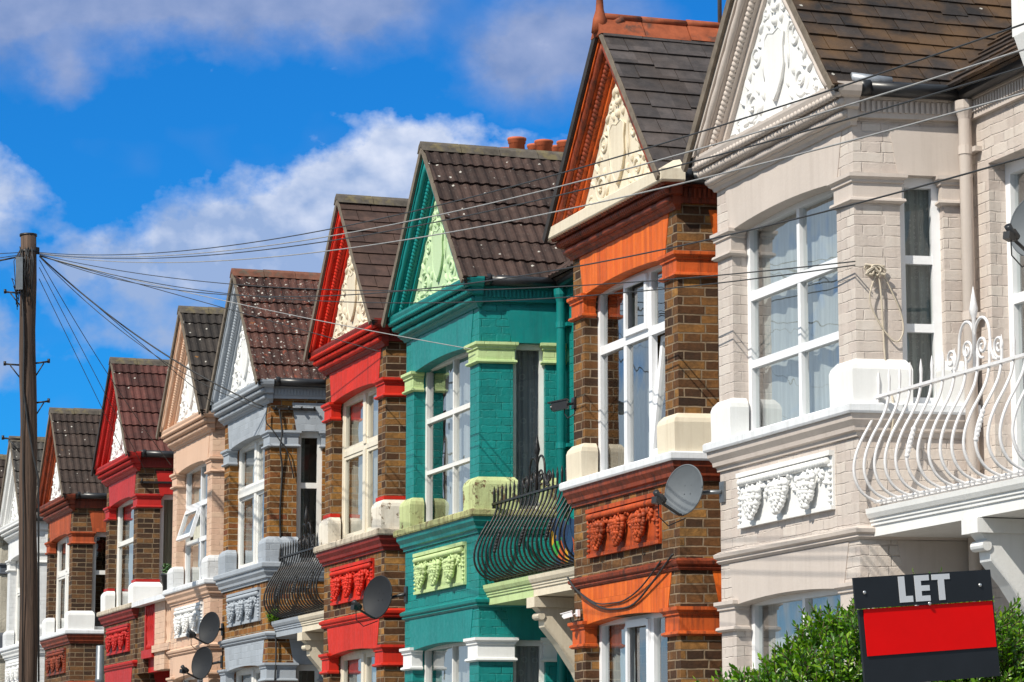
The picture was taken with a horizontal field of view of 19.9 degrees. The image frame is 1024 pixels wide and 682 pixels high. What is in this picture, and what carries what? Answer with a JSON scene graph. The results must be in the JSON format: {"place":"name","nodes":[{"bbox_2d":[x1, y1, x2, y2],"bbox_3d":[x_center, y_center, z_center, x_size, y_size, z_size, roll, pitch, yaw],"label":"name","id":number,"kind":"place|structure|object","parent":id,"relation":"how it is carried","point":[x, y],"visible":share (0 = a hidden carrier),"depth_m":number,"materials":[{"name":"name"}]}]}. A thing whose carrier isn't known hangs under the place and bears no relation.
{"place":"outdoors","nodes":[
{"label":"outdoors","id":0,"kind":"place"},
{"bbox_2d":[0,0,725,454],"label":"sky","id":1,"kind":"structure","parent":0,"point":[136,127],"materials":[{"name":"blue"}]},
{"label":"front garden","id":2,"kind":"structure","parent":0,"visible":0},
{"bbox_2d":[692,566,1023,681],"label":"hedge","id":3,"kind":"object","parent":2,"relation":"on","point":[806,661],"visible":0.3,"depth_m":16.03,"materials":[{"name":"green plant"}]},
{"bbox_2d":[852,569,999,681],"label":"letting board","id":4,"kind":"object","parent":2,"relation":"on","point":[923,639],"visible":1,"depth_m":14.82,"materials":[{"name":"red plastic"}]},
{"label":"pavement","id":5,"kind":"structure","parent":0,"visible":0},
{"bbox_2d":[2,232,49,681],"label":"utility pole","id":6,"kind":"object","parent":5,"relation":"on","point":[25,285],"visible":1,"depth_m":37.57,"materials":[{"name":"brown wood"}]},
{"bbox_2d":[0,256,20,260],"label":"overhead cable","id":7,"kind":"object","parent":6,"relation":"attached to","point":[8,258],"visible":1,"depth_m":38.17,"materials":[{"name":"black rubber"}]},
{"bbox_2d":[39,279,123,452],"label":"overhead cable","id":8,"kind":"object","parent":6,"relation":"attached to","point":[80,363],"visible":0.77,"depth_m":41.01,"materials":[{"name":"black rubber"}]},
{"bbox_2d":[39,267,149,478],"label":"overhead cable","id":9,"kind":"object","parent":6,"relation":"attached to","point":[93,371],"visible":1,"depth_m":40.68,"materials":[{"name":"black rubber"}]},
{"bbox_2d":[39,260,170,464],"bbox_3d":[-5.521,0.354,39.824,0.010,2.273,4.081,-3,-9,18],"label":"overhead cable","id":10,"kind":"object","parent":6,"relation":"attached to","point":[102,365],"visible":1,"depth_m":39.70,"materials":[{"name":"black rubber"}]},
{"bbox_2d":[56,270,213,403],"bbox_3d":[-5.003,-0.089,38.358,2.490,1.943,0.010,3,-9,-19],"label":"overhead cable","id":11,"kind":"object","parent":6,"relation":"attached to","point":[157,357],"visible":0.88,"depth_m":38.44,"materials":[{"name":"black rubber"}]},
{"bbox_2d":[39,256,263,406],"bbox_3d":[-4.645,-0.142,37.301,3.326,2.166,0.020,-4,-9,22],"label":"overhead cable","id":12,"kind":"object","parent":6,"relation":"attached to","point":[143,339],"visible":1,"depth_m":37.31,"materials":[{"name":"black rubber"}]},
{"bbox_2d":[44,262,263,409],"bbox_3d":[-4.644,-0.120,37.296,3.323,2.183,0.010,-4,-9,22],"label":"overhead cable","id":13,"kind":"object","parent":6,"relation":"attached to","point":[144,347],"visible":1,"depth_m":37.29,"materials":[{"name":"black rubber"}]},
{"bbox_2d":[40,256,378,351],"bbox_3d":[-3.810,-0.498,34.881,0.010,2.192,7.775,7,-11,-37],"label":"overhead cable","id":14,"kind":"object","parent":6,"relation":"attached to","point":[223,307],"visible":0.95,"depth_m":34.21,"materials":[{"name":"black rubber"}]},
{"bbox_2d":[48,257,472,349],"bbox_3d":[-3.281,-0.519,33.316,0.010,2.647,10.929,5,-10,-32],"label":"overhead cable","id":15,"kind":"object","parent":6,"relation":"attached to","point":[284,313],"visible":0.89,"depth_m":31.81,"materials":[{"name":"black rubber"}]},
{"bbox_2d":[39,255,854,302],"bbox_3d":[-1.889,-0.824,29.232,0.010,3.284,19.429,4,-10,-26],"label":"overhead cable","id":16,"kind":"object","parent":6,"relation":"attached to","point":[500,300],"visible":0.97,"depth_m":25.06,"materials":[{"name":"black rubber"}]},
{"bbox_2d":[43,255,855,290],"bbox_3d":[-1.889,-0.842,29.234,0.010,3.268,19.432,4,-10,-26],"label":"overhead cable","id":17,"kind":"object","parent":6,"relation":"attached to","point":[495,289],"visible":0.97,"depth_m":25.09,"materials":[{"name":"black rubber"}]},
{"bbox_2d":[39,23,1023,254],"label":"overhead cable","id":18,"kind":"object","parent":6,"relation":"attached to","point":[993,34],"visible":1,"depth_m":18.74,"materials":[{"name":"black rubber"}]},
{"bbox_2d":[39,156,1023,296],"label":"overhead cable","id":19,"kind":"object","parent":6,"relation":"attached to","point":[615,258],"visible":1,"depth_m":18.64,"materials":[{"name":"black rubber"}]},
{"bbox_2d":[40,48,1023,256],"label":"overhead cable","id":20,"kind":"object","parent":6,"relation":"attached to","point":[992,59],"visible":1,"depth_m":18.62,"materials":[{"name":"black rubber"}]},
{"bbox_2d":[41,92,1023,262],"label":"overhead cable","id":21,"kind":"object","parent":6,"relation":"attached to","point":[1018,94],"visible":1,"depth_m":18.66,"materials":[{"name":"black rubber"}]},
{"bbox_2d":[44,66,1023,258],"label":"overhead cable","id":22,"kind":"object","parent":6,"relation":"attached to","point":[1005,72],"visible":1,"depth_m":18.76,"materials":[{"name":"black rubber"}]},
{"bbox_2d":[95,645,104,681],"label":"metal post","id":23,"kind":"object","parent":5,"relation":"on","point":[99,676],"visible":1,"depth_m":26.20,"materials":[{"name":"grey metal"}]},
{"bbox_3d":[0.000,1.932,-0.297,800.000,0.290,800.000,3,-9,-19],"label":"ground","id":24,"kind":"structure","parent":0,"visible":0},
{"bbox_2d":[0,454,7,681],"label":"terraced house","id":25,"kind":"structure","parent":24,"relation":"on","point":[3,574],"depth_m":55.98,"materials":[{"name":"grey paint"}]},
{"bbox_2d":[0,436,105,681],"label":"terraced house","id":26,"kind":"structure","parent":24,"relation":"on","point":[9,521],"depth_m":54.49,"materials":[{"name":"white paint"}]},
{"bbox_2d":[15,560,19,643],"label":"window","id":27,"kind":"structure","parent":26,"relation":"in","point":[17,619],"depth_m":54.82,"materials":[{"name":"white wood"}]},
{"bbox_2d":[36,407,106,681],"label":"terraced house","id":28,"kind":"structure","parent":24,"relation":"on","point":[73,496],"depth_m":49.45,"materials":[{"name":"brick"}]},
{"bbox_2d":[55,536,69,631],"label":"window","id":29,"kind":"structure","parent":28,"relation":"in","point":[63,550],"depth_m":50.52,"materials":[{"name":"white wood"}]},
{"bbox_2d":[92,532,105,629],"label":"window","id":30,"kind":"structure","parent":28,"relation":"in","point":[95,572],"depth_m":48.98,"materials":[{"name":"white wood"}]},
{"bbox_2d":[91,357,173,681],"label":"terraced house","id":31,"kind":"structure","parent":24,"relation":"on","point":[138,519],"depth_m":44.61,"materials":[{"name":"paint"}]},
{"bbox_2d":[116,499,133,606],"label":"window","id":32,"kind":"structure","parent":31,"relation":"in","point":[125,529],"depth_m":45.47,"materials":[{"name":"white wood"}]},
{"bbox_2d":[140,478,171,483],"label":"cable bracket","id":33,"kind":"object","parent":31,"relation":"attached to","point":[161,482],"visible":0.79,"depth_m":43.95,"materials":[{"name":"black metal"}]},
{"bbox_2d":[159,495,172,585],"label":"window","id":34,"kind":"structure","parent":31,"relation":"in","point":[166,513],"depth_m":44.07,"materials":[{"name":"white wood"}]},
{"bbox_2d":[156,305,316,681],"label":"terraced house","id":35,"kind":"structure","parent":24,"relation":"on","point":[190,431],"depth_m":40.36,"materials":[{"name":"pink paint"}]},
{"bbox_2d":[131,594,170,673],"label":"parapet wall","id":36,"kind":"structure","parent":35,"relation":"attached to","point":[154,631],"depth_m":42.47,"materials":[{"name":"brick"}]},
{"bbox_2d":[161,563,171,590],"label":"plant pot","id":37,"kind":"object","parent":36,"relation":"on","point":[164,577],"visible":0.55,"depth_m":41.55,"materials":[{"name":"plastic"}]},
{"bbox_2d":[176,463,207,583],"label":"window","id":38,"kind":"structure","parent":35,"relation":"in","point":[194,522],"depth_m":40.75,"materials":[{"name":"white plastic"}]},
{"bbox_2d":[183,676,202,681],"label":"window","id":39,"kind":"structure","parent":35,"relation":"in","point":[190,679],"depth_m":40.50,"materials":[{"name":"white plastic"}]},
{"bbox_2d":[303,194,407,681],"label":"terraced house","id":40,"kind":"structure","parent":24,"relation":"on","point":[358,549],"depth_m":32.56,"materials":[{"name":"red paint"}]},
{"bbox_2d":[340,649,375,681],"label":"window","id":41,"kind":"structure","parent":40,"relation":"in","point":[356,666],"depth_m":32.56,"materials":[{"name":"beige wood"}]},
{"bbox_2d":[342,386,377,538],"bbox_3d":[-1.619,1.363,32.636,0.084,1.703,1.895,3,-9,-19],"label":"window","id":42,"kind":"structure","parent":40,"relation":"in","point":[360,412],"depth_m":32.94,"materials":[{"name":"beige wood"}]},
{"bbox_2d":[205,136,565,681],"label":"terraced house","id":43,"kind":"structure","parent":24,"relation":"on","point":[261,362],"depth_m":36.99,"materials":[{"name":"grey brick"}]},
{"bbox_2d":[179,646,222,681],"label":"satellite dish","id":44,"kind":"object","parent":43,"relation":"attached to","point":[202,663],"visible":0.99,"depth_m":38.54,"materials":[{"name":"paint"}]},
{"bbox_2d":[187,612,223,650],"bbox_3d":[-3.995,3.789,38.065,0.363,0.523,0.486,-3,-9,17],"label":"satellite dish","id":45,"kind":"object","parent":43,"relation":"attached to","point":[209,628],"visible":1,"depth_m":38.20,"materials":[{"name":"paint"}]},
{"bbox_2d":[236,666,259,681],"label":"window","id":46,"kind":"structure","parent":43,"relation":"in","point":[250,674],"depth_m":37.36,"materials":[{"name":"white wood"}]},
{"bbox_2d":[237,437,264,568],"bbox_3d":[-3.250,2.081,37.402,0.124,1.743,1.895,3,-9,-19],"label":"window","id":47,"kind":"structure","parent":43,"relation":"in","point":[251,457],"depth_m":37.75,"materials":[{"name":"white wood"}]},
{"bbox_2d":[274,409,282,680],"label":"wall cable","id":48,"kind":"object","parent":43,"relation":"attached to","point":[279,528],"depth_m":36.16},
{"bbox_2d":[265,408,294,477],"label":"wall cable","id":49,"kind":"object","parent":43,"relation":"attached to","point":[281,442],"depth_m":36.25,"materials":[{"name":"black rubber"}]},
{"bbox_2d":[263,505,323,676],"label":"balcony","id":50,"kind":"structure","parent":43,"relation":"attached to","point":[304,627],"depth_m":34.74,"materials":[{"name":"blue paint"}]},
{"bbox_2d":[265,607,279,621],"bbox_3d":[-2.949,3.368,35.894,0.208,0.209,0.265,3,-9,-19],"label":"weed","id":51,"kind":"object","parent":50,"relation":"on","point":[273,617],"visible":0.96,"depth_m":35.86,"materials":[{"name":"green plant"}]},
{"bbox_2d":[272,406,315,410],"bbox_3d":[-2.717,0.839,36.364,0.540,0.047,0.085,1,-9,-9],"label":"cable bracket","id":52,"kind":"object","parent":43,"relation":"attached to","point":[300,409],"visible":1,"depth_m":36.36,"materials":[{"name":"black metal"}]},
{"bbox_2d":[296,665,318,681],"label":"window","id":53,"kind":"structure","parent":43,"relation":"in","point":[300,668],"depth_m":36.03,"materials":[{"name":"white wood"}]},
{"bbox_2d":[296,432,321,561],"bbox_3d":[-2.546,1.959,36.415,0.321,1.683,0.145,1,-9,-9],"label":"window","id":54,"kind":"structure","parent":43,"relation":"in","point":[301,485],"depth_m":36.40,"materials":[{"name":"white wood"}]},
{"bbox_2d":[381,141,574,681],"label":"terraced house","id":55,"kind":"structure","parent":24,"relation":"on","point":[481,415],"depth_m":28.97,"materials":[{"name":"teal paint"}]},
{"bbox_2d":[350,575,407,626],"bbox_3d":[-1.435,2.720,30.468,0.601,0.549,0.443,3,-9,-19],"label":"satellite dish","id":56,"kind":"object","parent":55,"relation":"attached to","point":[378,597],"visible":1,"depth_m":30.54,"materials":[{"name":"paint"}]},
{"bbox_2d":[424,642,468,681],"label":"window","id":57,"kind":"structure","parent":55,"relation":"in","point":[443,663],"depth_m":29.49,"materials":[{"name":"white wood"}]},
{"bbox_2d":[425,352,469,521],"bbox_3d":[-0.577,0.975,29.588,0.070,1.703,1.895,3,-9,-19],"label":"window","id":58,"kind":"structure","parent":55,"relation":"in","point":[447,410],"depth_m":29.87,"materials":[{"name":"white wood"}]},
{"bbox_2d":[473,434,574,680],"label":"balcony","id":59,"kind":"structure","parent":55,"relation":"attached to","point":[546,596],"depth_m":26.87,"materials":[{"name":"green paint"}]},
{"bbox_2d":[549,517,573,564],"bbox_3d":[0.557,1.788,26.443,0.061,0.455,1.218,3,-9,-19],"label":"cloth","id":60,"kind":"object","parent":59,"relation":"hanging from","point":[569,534],"visible":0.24,"depth_m":26.64,"materials":[{"name":"multicoloured fabric"}]},
{"bbox_2d":[513,344,543,508],"bbox_3d":[0.143,0.855,28.608,0.320,1.683,0.146,1,-9,-9],"label":"window","id":61,"kind":"structure","parent":55,"relation":"in","point":[528,374],"depth_m":28.66,"materials":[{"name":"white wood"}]},
{"bbox_2d":[513,640,543,681],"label":"window","id":62,"kind":"structure","parent":55,"relation":"in","point":[528,667],"depth_m":28.30,"materials":[{"name":"white wood"}]},
{"bbox_2d":[542,0,721,681],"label":"terraced house","id":63,"kind":"structure","parent":24,"relation":"on","point":[646,378],"depth_m":24.58,"materials":[{"name":"brown brick"}]},
{"bbox_2d":[547,397,576,418],"bbox_3d":[0.449,0.596,25.817,0.265,0.190,0.097,-1,-9,9],"label":"security camera","id":64,"kind":"object","parent":63,"relation":"attached to","point":[559,405],"visible":1,"depth_m":25.79,"materials":[{"name":"black plastic"}]},
{"bbox_2d":[560,609,579,622],"bbox_3d":[0.506,2.395,25.355,0.175,0.117,0.062,0,-9,3],"label":"security camera","id":65,"kind":"object","parent":63,"relation":"attached to","point":[568,614],"visible":1,"depth_m":25.34,"materials":[{"name":"white plastic"}]},
{"bbox_2d":[579,560,660,604],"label":"wall cable","id":66,"kind":"object","parent":63,"relation":"attached to","point":[639,588],"depth_m":24.19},
{"bbox_2d":[567,553,673,609],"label":"wall cable","id":67,"kind":"object","parent":63,"relation":"attached to","point":[643,593],"depth_m":24.24,"materials":[{"name":"black rubber"}]},
{"bbox_2d":[598,265,665,471],"bbox_3d":[1.118,0.240,24.776,0.159,1.703,1.895,3,-9,-19],"label":"window","id":68,"kind":"structure","parent":63,"relation":"in","point":[631,378],"depth_m":24.95,"materials":[{"name":"white plastic"}]},
{"bbox_2d":[599,613,667,681],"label":"window","id":69,"kind":"structure","parent":63,"relation":"in","point":[631,649],"depth_m":24.57,"materials":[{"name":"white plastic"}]},
{"bbox_2d":[717,0,721,22],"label":"tv aerial","id":70,"kind":"object","parent":63,"relation":"on","point":[719,2],"depth_m":25.48,"materials":[{"name":"metal"}]},
{"bbox_2d":[681,0,1023,681],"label":"terraced house","id":71,"kind":"structure","parent":24,"relation":"on","point":[796,409],"depth_m":20.86,"materials":[{"name":"beige paint"}]},
{"bbox_2d":[651,464,725,525],"bbox_3d":[1.306,1.197,22.557,0.608,0.505,0.374,3,-9,-19],"label":"satellite dish","id":72,"kind":"object","parent":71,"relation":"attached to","point":[684,491],"visible":1,"depth_m":22.60,"materials":[{"name":"grey paint"}]},
{"bbox_2d":[747,190,838,430],"bbox_3d":[2.189,-0.216,21.680,0.143,1.743,1.895,3,-9,-19],"label":"window","id":73,"kind":"structure","parent":71,"relation":"in","point":[800,311],"depth_m":21.95,"materials":[{"name":"white plastic"}]},
{"bbox_2d":[751,589,841,681],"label":"window","id":74,"kind":"structure","parent":71,"relation":"in","point":[781,610],"depth_m":21.89,"materials":[{"name":"white plastic"}]},
{"bbox_2d":[864,263,893,445],"bbox_3d":[2.567,0.101,20.373,0.195,1.297,0.074,1,-9,-8],"label":"cord","id":75,"kind":"object","parent":71,"relation":"attached to","point":[871,269],"visible":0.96,"depth_m":20.43,"materials":[{"name":"white plastic"}]},
{"bbox_2d":[869,271,903,342],"bbox_3d":[2.627,-0.239,20.439,0.255,0.499,0.033,1,-9,-10],"label":"cord","id":76,"kind":"object","parent":71,"relation":"attached to","point":[896,303],"visible":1,"depth_m":20.44,"materials":[{"name":"beige plastic"}]},
{"bbox_2d":[900,178,942,403],"bbox_3d":[2.875,-0.338,20.687,0.320,1.683,0.144,1,-9,-9],"label":"window","id":77,"kind":"structure","parent":71,"relation":"in","point":[919,215],"depth_m":20.71,"materials":[{"name":"white plastic"}]},
{"bbox_2d":[852,287,1023,623],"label":"balcony","id":78,"kind":"structure","parent":71,"relation":"attached to","point":[988,518],"depth_m":18.94,"materials":[{"name":"white paint"}]},
{"bbox_2d":[1003,200,1023,266],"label":"satellite dish","id":79,"kind":"object","parent":71,"relation":"attached to","point":[1013,234],"visible":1,"depth_m":19.18,"materials":[{"name":"grey paint"}]},
{"bbox_2d":[1005,158,1023,478],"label":"window","id":80,"kind":"structure","parent":71,"relation":"in","point":[1014,169],"depth_m":20.33,"materials":[{"name":"white plastic"}]}
]}

